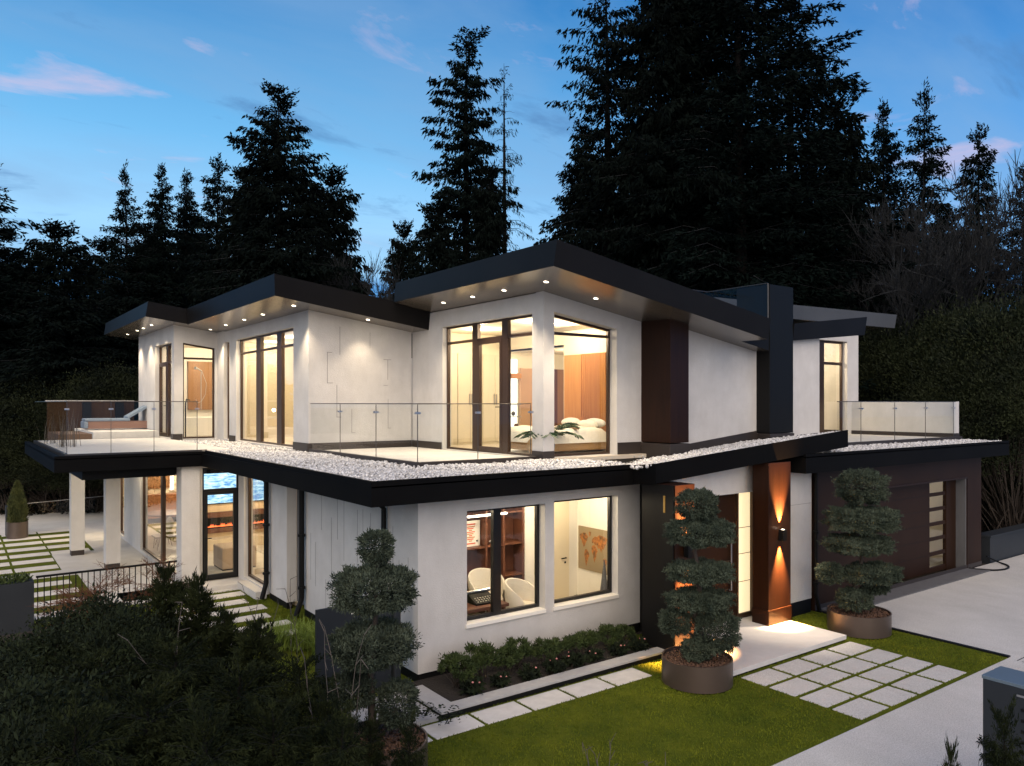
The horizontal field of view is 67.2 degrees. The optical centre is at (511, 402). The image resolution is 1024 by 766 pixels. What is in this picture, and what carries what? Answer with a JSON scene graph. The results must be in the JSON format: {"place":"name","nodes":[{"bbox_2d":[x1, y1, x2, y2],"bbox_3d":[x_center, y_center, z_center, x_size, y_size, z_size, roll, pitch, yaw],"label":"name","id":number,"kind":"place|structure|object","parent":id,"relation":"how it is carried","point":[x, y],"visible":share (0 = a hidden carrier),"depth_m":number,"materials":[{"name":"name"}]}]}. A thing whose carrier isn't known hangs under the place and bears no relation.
{"place":"outdoors","nodes":[
{"label":"outdoors","id":0,"kind":"place"},
{"bbox_2d":[0,511,239,603],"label":"patio","id":1,"kind":"structure","parent":0,"point":[94,540],"depth_m":22.36,"materials":[{"name":"concrete"}]},
{"bbox_2d":[457,353,482,444],"bbox_3d":[-1.162,-0.105,21.144,0.800,2.490,0.150,0,0,-36],"label":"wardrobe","id":2,"kind":"object","parent":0,"point":[464,395],"visible":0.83,"depth_m":20.99,"materials":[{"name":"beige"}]},
{"bbox_2d":[482,354,498,443],"bbox_3d":[-0.499,-0.105,21.627,0.800,2.490,0.150,0,0,-36],"label":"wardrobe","id":3,"kind":"object","parent":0,"point":[490,395],"visible":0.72,"depth_m":21.50,"materials":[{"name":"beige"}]},
{"bbox_2d":[0,529,988,640],"bbox_3d":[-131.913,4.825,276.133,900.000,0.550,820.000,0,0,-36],"label":"ground","id":4,"kind":"structure","parent":0,"point":[639,631],"depth_m":15.60,"materials":[{"name":"soil"}]},
{"bbox_2d":[0,163,46,352],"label":"fir tree","id":5,"kind":"object","parent":4,"relation":"on","point":[7,234],"visible":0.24,"depth_m":37.96,"materials":[{"name":"green plant"}]},
{"bbox_2d":[0,405,47,514],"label":"hedge shrub","id":6,"kind":"object","parent":4,"relation":"on","point":[3,501],"visible":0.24,"depth_m":30.29,"materials":[{"name":"green plant"}]},
{"bbox_2d":[0,365,73,483],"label":"hedge shrub","id":7,"kind":"object","parent":4,"relation":"on","point":[6,408],"visible":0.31,"depth_m":31.39,"materials":[{"name":"green plant"}]},
{"bbox_2d":[0,415,94,512],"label":"hedge shrub","id":8,"kind":"object","parent":4,"relation":"on","point":[45,505],"visible":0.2,"depth_m":30.10,"materials":[{"name":"green plant"}]},
{"bbox_2d":[0,218,100,347],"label":"cedar tree","id":9,"kind":"object","parent":4,"relation":"on","point":[46,271],"visible":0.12,"depth_m":39.43,"materials":[{"name":"green plant"}]},
{"bbox_2d":[9,456,103,512],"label":"hedge shrub","id":10,"kind":"object","parent":4,"relation":"on","point":[98,500],"visible":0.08,"depth_m":30.37,"materials":[{"name":"green plant"}]},
{"bbox_2d":[0,602,120,711],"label":"garden shrub","id":11,"kind":"object","parent":4,"relation":"on","point":[49,644],"visible":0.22,"depth_m":8.56,"materials":[{"name":"green plant"}]},
{"bbox_2d":[0,680,131,765],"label":"garden shrub","id":12,"kind":"object","parent":4,"relation":"on","point":[12,753],"visible":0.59,"depth_m":5.32,"materials":[{"name":"green plant"}]},
{"bbox_2d":[0,282,138,513],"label":"cedar tree","id":13,"kind":"object","parent":4,"relation":"on","point":[62,319],"visible":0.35,"depth_m":33.10,"materials":[{"name":"green plant"}]},
{"bbox_2d":[7,573,152,697],"bbox_3d":[-5.340,3.393,9.809,2.144,2.431,2.310,0,0,-36],"label":"garden shrub","id":14,"kind":"object","parent":4,"relation":"on","point":[92,611],"visible":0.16,"depth_m":9.70,"materials":[{"name":"green plant"}]},
{"bbox_2d":[30,356,138,484],"bbox_3d":[-17.158,1.278,33.062,7.241,6.685,7.036,0,0,-26],"label":"hedge shrub","id":15,"kind":"object","parent":4,"relation":"on","point":[119,382],"visible":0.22,"depth_m":31.87,"materials":[{"name":"green plant"}]},
{"bbox_2d":[0,648,185,763],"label":"garden shrub","id":16,"kind":"object","parent":4,"relation":"on","point":[39,693],"visible":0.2,"depth_m":6.45,"materials":[{"name":"green plant"}]},
{"bbox_2d":[63,235,124,302],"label":"cedar tree","id":17,"kind":"object","parent":4,"relation":"on","point":[98,260],"visible":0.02,"depth_m":53.37,"materials":[{"name":"green plant"}]},
{"bbox_2d":[32,551,193,629],"bbox_3d":[-6.100,3.477,12.256,2.825,2.056,2.222,0,0,34],"label":"japanese maple","id":18,"kind":"object","parent":4,"relation":"on","point":[71,600],"visible":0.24,"depth_m":12.23,"materials":[{"name":"brown"}]},
{"bbox_2d":[45,589,209,710],"bbox_3d":[-4.339,3.348,8.796,2.022,2.522,1.876,0,0,26],"label":"garden shrub","id":19,"kind":"object","parent":4,"relation":"on","point":[134,636],"visible":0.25,"depth_m":8.68,"materials":[{"name":"green plant"}]},
{"bbox_2d":[87,159,173,307],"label":"fir tree","id":20,"kind":"object","parent":4,"relation":"on","point":[132,231],"visible":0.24,"depth_m":49.77,"materials":[{"name":"green plant"}]},
{"bbox_2d":[88,660,223,765],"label":"feathery shrub","id":21,"kind":"object","parent":4,"relation":"on","point":[149,751],"visible":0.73,"depth_m":5.95,"materials":[{"name":"green plant"}]},
{"bbox_2d":[131,162,194,307],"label":"spruce tree","id":22,"kind":"object","parent":4,"relation":"on","point":[159,215],"visible":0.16,"depth_m":51.91,"materials":[{"name":"green plant"}]},
{"bbox_2d":[135,561,190,667],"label":"thuja shrub","id":23,"kind":"object","parent":4,"relation":"on","point":[163,591],"visible":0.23,"depth_m":9.55,"materials":[{"name":"green plant"}]},
{"bbox_2d":[127,628,241,755],"bbox_3d":[-3.325,3.510,7.618,1.978,2.524,1.750,0,0,1],"label":"feathery shrub","id":24,"kind":"object","parent":4,"relation":"on","point":[188,676],"visible":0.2,"depth_m":7.56,"materials":[{"name":"green plant"}]},
{"bbox_2d":[171,168,202,305],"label":"spruce tree","id":25,"kind":"object","parent":4,"relation":"on","point":[186,208],"visible":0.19,"depth_m":55.87,"materials":[{"name":"green plant"}]},
{"bbox_2d":[164,566,222,687],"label":"thuja shrub","id":26,"kind":"object","parent":4,"relation":"on","point":[197,599],"visible":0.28,"depth_m":9.11,"materials":[{"name":"green plant"}]},
{"bbox_2d":[157,685,253,765],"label":"feathery shrub","id":27,"kind":"object","parent":4,"relation":"on","point":[204,741],"visible":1,"depth_m":5.21,"materials":[{"name":"green plant"}]},
{"bbox_2d":[0,531,412,712],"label":"grass bed","id":28,"kind":"object","parent":4,"relation":"on","point":[78,583],"visible":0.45,"depth_m":19.19,"materials":[{"name":"green plant"}]},
{"bbox_2d":[0,571,33,635],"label":"planter wall","id":29,"kind":"structure","parent":28,"relation":"on","point":[16,599],"depth_m":15.22,"materials":[{"name":"grey concrete"}]},
{"bbox_2d":[6,480,29,538],"bbox_3d":[-16.484,3.518,25.681,0.693,1.925,0.711,0,0,-36],"label":"potted cypress","id":30,"kind":"object","parent":28,"relation":"on","point":[17,519],"visible":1,"depth_m":25.50,"materials":[{"name":"green plant"}]},
{"bbox_2d":[36,560,176,624],"bbox_3d":[-8.495,3.990,16.265,2.660,1.020,0.040,0,0,-36],"label":"picket railing","id":31,"kind":"object","parent":28,"relation":"on","point":[81,572],"visible":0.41,"depth_m":16.09,"materials":[{"name":"black metal"}]},
{"bbox_2d":[315,607,400,701],"bbox_3d":[-2.359,3.760,11.853,1.380,1.480,0.160,0,0,-36],"label":"planter","id":32,"kind":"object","parent":28,"relation":"on","point":[330,619],"depth_m":11.56,"materials":[{"name":"grey concrete"}]},
{"bbox_2d":[180,153,235,306],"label":"spruce tree","id":33,"kind":"object","parent":4,"relation":"on","point":[209,226],"visible":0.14,"depth_m":49.66,"materials":[{"name":"green plant"}]},
{"bbox_2d":[191,601,264,732],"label":"thuja shrub","id":34,"kind":"object","parent":4,"relation":"on","point":[221,641],"visible":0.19,"depth_m":8.62,"materials":[{"name":"green plant"}]},
{"bbox_2d":[186,165,283,307],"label":"cedar tree","id":35,"kind":"object","parent":4,"relation":"on","point":[225,228],"visible":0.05,"depth_m":45.37,"materials":[{"name":"green plant"}]},
{"bbox_2d":[184,645,325,765],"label":"feathery shrub","id":36,"kind":"object","parent":4,"relation":"on","point":[235,683],"visible":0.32,"depth_m":6.67,"materials":[{"name":"green plant"}]},
{"bbox_2d":[220,613,301,734],"bbox_3d":[-2.718,3.429,8.184,0.934,2.421,1.023,0,0,1],"label":"thuja shrub","id":37,"kind":"object","parent":4,"relation":"on","point":[254,643],"visible":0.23,"depth_m":8.14,"materials":[{"name":"green plant"}]},
{"bbox_2d":[225,686,322,765],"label":"feathery shrub","id":38,"kind":"object","parent":4,"relation":"on","point":[281,751],"visible":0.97,"depth_m":5.88,"materials":[{"name":"green plant"}]},
{"bbox_2d":[176,78,376,301],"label":"cedar tree","id":39,"kind":"object","parent":4,"relation":"on","point":[270,190],"visible":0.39,"depth_m":41.04,"materials":[{"name":"green plant"}]},
{"bbox_2d":[229,649,355,759],"bbox_3d":[-2.103,3.587,7.575,1.607,2.347,1.422,0,0,26],"label":"feathery shrub","id":40,"kind":"object","parent":4,"relation":"on","point":[303,706],"visible":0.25,"depth_m":7.55,"materials":[{"name":"green plant"}]},
{"bbox_2d":[284,163,373,293],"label":"cedar tree","id":41,"kind":"object","parent":4,"relation":"on","point":[341,233],"visible":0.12,"depth_m":45.85,"materials":[{"name":"green plant"}]},
{"bbox_2d":[297,679,377,765],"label":"feathery shrub","id":42,"kind":"object","parent":4,"relation":"on","point":[324,712],"visible":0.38,"depth_m":6.65,"materials":[{"name":"green plant"}]},
{"bbox_2d":[308,694,372,765],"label":"feathery shrub","id":43,"kind":"object","parent":4,"relation":"on","point":[340,756],"visible":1,"depth_m":5.68,"materials":[{"name":"green plant"}]},
{"bbox_2d":[322,250,406,300],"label":"bare tree","id":44,"kind":"object","parent":4,"relation":"on","point":[391,290],"visible":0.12,"depth_m":40.69,"materials":[{"name":"grey plant"}]},
{"bbox_2d":[350,708,390,765],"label":"feathery shrub","id":45,"kind":"object","parent":4,"relation":"on","point":[375,755],"visible":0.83,"depth_m":6.78,"materials":[{"name":"green plant"}]},
{"bbox_2d":[378,218,418,300],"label":"cedar tree","id":46,"kind":"object","parent":4,"relation":"on","point":[401,249],"visible":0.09,"depth_m":47.49,"materials":[{"name":"green plant"}]},
{"bbox_2d":[387,707,427,765],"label":"feathery shrub","id":47,"kind":"object","parent":4,"relation":"on","point":[407,758],"visible":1,"depth_m":6.37,"materials":[{"name":"green plant"}]},
{"bbox_2d":[405,200,465,277],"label":"cedar tree","id":48,"kind":"object","parent":4,"relation":"on","point":[434,234],"visible":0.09,"depth_m":42.57,"materials":[{"name":"green plant"}]},
{"bbox_2d":[412,24,523,270],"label":"spruce tree","id":49,"kind":"object","parent":4,"relation":"on","point":[457,210],"visible":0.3,"depth_m":44.41,"materials":[{"name":"green plant"}]},
{"bbox_2d":[458,156,512,264],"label":"cedar tree","id":50,"kind":"object","parent":4,"relation":"on","point":[492,216],"visible":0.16,"depth_m":42.29,"materials":[{"name":"green plant"}]},
{"bbox_2d":[488,66,538,253],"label":"dead conifer","id":51,"kind":"object","parent":4,"relation":"on","point":[504,161],"visible":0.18,"depth_m":45.60,"materials":[{"name":"grey"}]},
{"bbox_2d":[25,239,1008,680],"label":"house","id":52,"kind":"structure","parent":4,"relation":"on","point":[323,369],"depth_m":17.53,"materials":[{"name":"paint"}]},
{"bbox_2d":[45,400,133,436],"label":"privacy wall","id":53,"kind":"structure","parent":52,"relation":"on","point":[100,410],"depth_m":28.66,"materials":[{"name":"wood"}]},
{"bbox_2d":[143,475,175,573],"bbox_3d":[-9.570,3.065,21.075,0.090,2.630,4.960,0,0,-36],"label":"window","id":54,"kind":"structure","parent":52,"relation":"in","point":[159,492],"depth_m":21.26,"materials":[{"name":"clear glass"}]},
{"bbox_2d":[159,344,170,437],"bbox_3d":[-11.472,-0.405,25.635,0.161,3.090,2.450,0,0,-36],"label":"patio door","id":55,"kind":"structure","parent":52,"relation":"in","point":[165,350],"depth_m":26.02,"materials":[{"name":"brown metal"}]},
{"bbox_2d":[202,468,237,580],"bbox_3d":[-7.285,3.000,19.256,0.900,2.800,0.151,0,0,-36],"label":"glazed door","id":56,"kind":"structure","parent":52,"relation":"in","point":[234,490],"depth_m":19.19,"materials":[{"name":"black metal"}]},
{"bbox_2d":[204,473,263,504],"bbox_3d":[-8.592,2.530,23.749,1.960,1.100,0.070,0,0,-36],"label":"television","id":57,"kind":"object","parent":52,"relation":"attached to","point":[219,480],"visible":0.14,"depth_m":23.56,"materials":[{"name":"blue"}]},
{"bbox_2d":[240,329,292,446],"bbox_3d":[-6.840,-0.390,21.562,0.090,3.060,4.830,0,0,-36],"label":"window","id":58,"kind":"structure","parent":52,"relation":"in","point":[281,346],"depth_m":21.92,"materials":[{"name":"brown metal"}]},
{"bbox_2d":[179,438,644,480],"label":"pebbles","id":59,"kind":"object","parent":52,"relation":"on","point":[371,470],"visible":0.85,"depth_m":14.75,"materials":[{"name":"white gravel"}]},
{"bbox_2d":[447,314,531,455],"bbox_3d":[-0.529,-0.372,17.737,0.100,3.025,3.645,0,0,-36],"label":"patio door","id":60,"kind":"structure","parent":52,"relation":"in","point":[504,341],"depth_m":17.60,"materials":[{"name":"brown metal"}]},
{"bbox_2d":[467,507,523,612],"bbox_3d":[-0.888,2.960,15.183,2.560,2.480,0.370,0,0,-36],"label":"bookcase","id":61,"kind":"object","parent":52,"relation":"on","point":[512,543],"visible":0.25,"depth_m":15.68,"materials":[{"name":"brown wood"}]},
{"bbox_2d":[467,504,538,620],"bbox_3d":[-0.199,2.755,13.532,1.670,1.890,0.090,0,0,-36],"label":"window","id":62,"kind":"structure","parent":52,"relation":"in","point":[495,513],"depth_m":13.45,"materials":[{"name":"black metal"}]},
{"bbox_2d":[504,578,535,612],"bbox_3d":[0.208,3.780,14.494,0.739,0.880,0.695,0,0,-36],"label":"tub chair","id":63,"kind":"object","parent":52,"relation":"on","point":[519,592],"visible":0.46,"depth_m":14.71,"materials":[{"name":"white fabric"}]},
{"bbox_2d":[534,501,568,598],"bbox_3d":[0.862,3.125,16.220,0.910,2.150,0.092,0,0,-36],"label":"interior door","id":64,"kind":"structure","parent":52,"relation":"attached to","point":[561,549],"depth_m":16.37,"materials":[{"name":"beige wood"}]},
{"bbox_2d":[511,417,605,451],"bbox_3d":[1.077,0.718,18.224,2.120,0.724,1.950,0,0,-36],"label":"bed","id":65,"kind":"object","parent":52,"relation":"on","point":[591,432],"visible":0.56,"depth_m":17.67,"materials":[{"name":"white fabric"}]},
{"bbox_2d":[554,315,609,456],"bbox_3d":[1.452,-0.380,16.769,1.789,3.040,0.070,0,0,-36],"label":"window","id":66,"kind":"structure","parent":52,"relation":"in","point":[607,336],"depth_m":17.24,"materials":[{"name":"brown metal"}]},
{"bbox_2d":[554,495,611,603],"bbox_3d":[1.288,2.740,14.616,1.590,1.920,0.070,0,0,-36],"label":"window","id":67,"kind":"structure","parent":52,"relation":"in","point":[609,498],"depth_m":15.03,"materials":[{"name":"black metal"}]},
{"bbox_2d":[564,352,605,449],"bbox_3d":[1.811,-0.040,19.137,0.060,2.360,1.600,0,0,-36],"label":"headboard panel","id":68,"kind":"object","parent":52,"relation":"on","point":[584,386],"visible":0.67,"depth_m":19.10,"materials":[{"name":"orange wood"}]},
{"bbox_2d":[578,525,606,574],"bbox_3d":[1.719,3.095,16.223,0.036,0.910,0.940,0,0,-36],"label":"map picture","id":69,"kind":"object","parent":52,"relation":"attached to","point":[592,549],"visible":0.91,"depth_m":16.23,"materials":[{"name":"brown paper"}]},
{"bbox_2d":[695,494,734,624],"bbox_3d":[3.699,3.100,15.009,2.030,2.560,0.196,0,0,-36],"label":"front door","id":70,"kind":"structure","parent":52,"relation":"in","point":[726,503],"depth_m":15.43,"materials":[{"name":"brown"}]},
{"bbox_2d":[630,431,837,469],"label":"pebbles","id":71,"kind":"object","parent":52,"relation":"on","point":[709,450],"visible":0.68,"depth_m":16.14,"materials":[{"name":"white gravel"}]},
{"bbox_2d":[819,340,842,432],"bbox_3d":[9.711,-0.480,24.146,2.250,2.960,0.090,0,0,-36],"label":"window","id":72,"kind":"structure","parent":52,"relation":"in","point":[821,342],"depth_m":24.13,"materials":[{"name":"brown metal"}]},
{"bbox_2d":[863,483,945,586],"bbox_3d":[9.801,3.255,19.396,4.600,2.430,0.053,0,0,-36],"label":"garage door","id":73,"kind":"structure","parent":52,"relation":"in","point":[913,553],"depth_m":19.72,"materials":[{"name":"black wood"}]},
{"bbox_2d":[546,119,615,254],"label":"cedar tree","id":74,"kind":"object","parent":4,"relation":"on","point":[568,177],"visible":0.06,"depth_m":42.68,"materials":[{"name":"green plant"}]},
{"bbox_2d":[533,0,689,274],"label":"cedar tree","id":75,"kind":"object","parent":4,"relation":"on","point":[597,75],"visible":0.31,"depth_m":39.43,"materials":[{"name":"green plant"}]},
{"bbox_2d":[583,0,766,298],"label":"cedar tree","id":76,"kind":"object","parent":4,"relation":"on","point":[650,42],"visible":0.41,"depth_m":36.79,"materials":[{"name":"green plant"}]},
{"bbox_2d":[613,1,785,296],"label":"cedar tree","id":77,"kind":"object","parent":4,"relation":"on","point":[716,70],"visible":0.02,"depth_m":39.41,"materials":[{"name":"green plant"}]},
{"bbox_2d":[614,0,878,393],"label":"fir tree","id":78,"kind":"object","parent":4,"relation":"on","point":[737,14],"visible":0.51,"depth_m":34.83,"materials":[{"name":"green plant"}]},
{"bbox_2d":[712,0,922,400],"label":"fir tree","id":79,"kind":"object","parent":4,"relation":"on","point":[803,48],"visible":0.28,"depth_m":36.71,"materials":[{"name":"green plant"}]},
{"bbox_2d":[775,92,918,344],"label":"cedar tree","id":80,"kind":"object","parent":4,"relation":"on","point":[855,145],"visible":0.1,"depth_m":41.05,"materials":[{"name":"green plant"}]},
{"bbox_2d":[866,97,921,318],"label":"spruce tree","id":81,"kind":"object","parent":4,"relation":"on","point":[884,136],"visible":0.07,"depth_m":49.98,"materials":[{"name":"green plant"}]},
{"bbox_2d":[858,309,936,400],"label":"hedge shrub","id":82,"kind":"object","parent":4,"relation":"on","point":[876,346],"visible":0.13,"depth_m":33.99,"materials":[{"name":"green plant"}]},
{"bbox_2d":[858,300,959,400],"bbox_3d":[18.453,0.149,33.409,8.448,8.957,8.209,0,0,-41],"label":"hedge shrub","id":83,"kind":"object","parent":4,"relation":"on","point":[891,369],"visible":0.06,"depth_m":32.94,"materials":[{"name":"green plant"}]},
{"bbox_2d":[824,185,1010,339],"bbox_3d":[18.444,-2.766,35.054,6.786,14.750,7.225,0,0,-12],"label":"bare tree","id":84,"kind":"object","parent":4,"relation":"on","point":[904,286],"visible":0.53,"depth_m":33.72,"materials":[{"name":"grey plant"}]},
{"bbox_2d":[886,77,962,327],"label":"fir tree","id":85,"kind":"object","parent":4,"relation":"on","point":[928,168],"visible":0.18,"depth_m":47.85,"materials":[{"name":"green plant"}]},
{"bbox_2d":[834,176,1023,347],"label":"bare tree","id":86,"kind":"object","parent":4,"relation":"on","point":[929,264],"visible":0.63,"depth_m":32.62,"materials":[{"name":"grey plant"}]},
{"bbox_2d":[858,281,1017,400],"bbox_3d":[19.055,-0.091,32.034,9.353,9.440,9.088,0,0,1],"label":"hedge shrub","id":87,"kind":"object","parent":4,"relation":"on","point":[924,336],"visible":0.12,"depth_m":31.68,"materials":[{"name":"green plant"}]},
{"bbox_2d":[874,149,1023,320],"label":"bare tree","id":88,"kind":"object","parent":4,"relation":"on","point":[1005,273],"visible":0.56,"depth_m":34.65,"materials":[{"name":"grey plant"}]},
{"bbox_2d":[879,336,1023,530],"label":"hedge shrub","id":89,"kind":"object","parent":4,"relation":"on","point":[919,394],"visible":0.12,"depth_m":27.35,"materials":[{"name":"green plant"}]},
{"bbox_2d":[880,288,1023,429],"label":"hedge shrub","id":90,"kind":"object","parent":4,"relation":"on","point":[968,313],"visible":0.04,"depth_m":30.12,"materials":[{"name":"green plant"}]},
{"bbox_2d":[899,279,1023,472],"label":"hedge shrub","id":91,"kind":"object","parent":4,"relation":"on","point":[978,337],"visible":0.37,"depth_m":27.50,"materials":[{"name":"green plant"}]},
{"bbox_2d":[930,337,1023,530],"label":"hedge shrub","id":92,"kind":"object","parent":4,"relation":"on","point":[1007,511],"visible":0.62,"depth_m":25.32,"materials":[{"name":"green plant"}]},
{"bbox_2d":[942,122,1012,314],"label":"spruce tree","id":93,"kind":"object","parent":4,"relation":"on","point":[983,173],"visible":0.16,"depth_m":45.68,"materials":[{"name":"green plant"}]},
{"bbox_2d":[976,694,1023,765],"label":"feathery shrub","id":94,"kind":"object","parent":4,"relation":"on","point":[1005,757],"visible":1,"depth_m":5.58,"materials":[{"name":"green plant"}]},
{"bbox_2d":[981,523,1023,563],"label":"retaining wall","id":95,"kind":"structure","parent":4,"relation":"on","point":[1000,544],"depth_m":22.23,"materials":[{"name":"grey concrete"}]},
{"bbox_2d":[0,0,1023,310],"label":"sky","id":96,"kind":"structure","parent":0,"point":[88,87],"materials":[{"name":"blue"}]},
{"bbox_2d":[124,590,1006,765],"bbox_3d":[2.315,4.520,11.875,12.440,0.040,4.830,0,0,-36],"label":"lawn","id":97,"kind":"structure","parent":0,"point":[640,747],"depth_m":10.78,"materials":[{"name":"green plant"}]},
{"bbox_2d":[325,527,427,765],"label":"topiary tree","id":98,"kind":"object","parent":97,"relation":"on","point":[375,571],"visible":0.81,"depth_m":9.19,"materials":[{"name":"green plant"}]},
{"bbox_2d":[422,714,484,739],"bbox_3d":[-0.825,4.509,10.694,0.775,0.042,0.460,0,0,-36],"label":"path stone","id":99,"kind":"object","parent":97,"relation":"on","point":[436,731],"visible":0.8,"depth_m":10.66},
{"bbox_2d":[412,635,650,701],"bbox_3d":[0.505,4.485,13.050,4.340,0.090,1.200,0,0,-36],"label":"planting bed","id":100,"kind":"object","parent":97,"relation":"on","point":[442,685],"visible":0.14,"depth_m":12.50,"materials":[{"name":"soil"}]},
{"bbox_2d":[437,650,479,688],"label":"border shrub","id":101,"kind":"object","parent":100,"relation":"on","point":[453,659],"visible":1,"depth_m":11.94,"materials":[{"name":"green plant"}]},
{"bbox_2d":[415,647,664,718],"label":"kerb","id":102,"kind":"structure","parent":97,"relation":"on","point":[496,697],"depth_m":11.95,"materials":[{"name":"concrete"}]},
{"bbox_2d":[656,486,742,693],"bbox_3d":[3.046,2.915,12.393,1.370,3.130,1.225,0,0,-36],"label":"topiary tree","id":103,"kind":"object","parent":97,"relation":"on","point":[699,660],"visible":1,"depth_m":12.15,"materials":[{"name":"green plant"}]},
{"bbox_2d":[814,467,905,638],"bbox_3d":[6.911,2.861,15.217,1.769,3.238,1.576,0,0,-36],"label":"topiary tree","id":104,"kind":"object","parent":97,"relation":"on","point":[850,613],"visible":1,"depth_m":14.91,"materials":[{"name":"green plant"}]},
{"bbox_2d":[772,554,1023,765],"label":"driveway","id":105,"kind":"structure","parent":0,"point":[985,611],"depth_m":12.04,"materials":[{"name":"grey concrete"}]},
{"bbox_2d":[982,666,1023,765],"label":"mail pillar","id":106,"kind":"structure","parent":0,"point":[1001,685],"depth_m":8.38,"materials":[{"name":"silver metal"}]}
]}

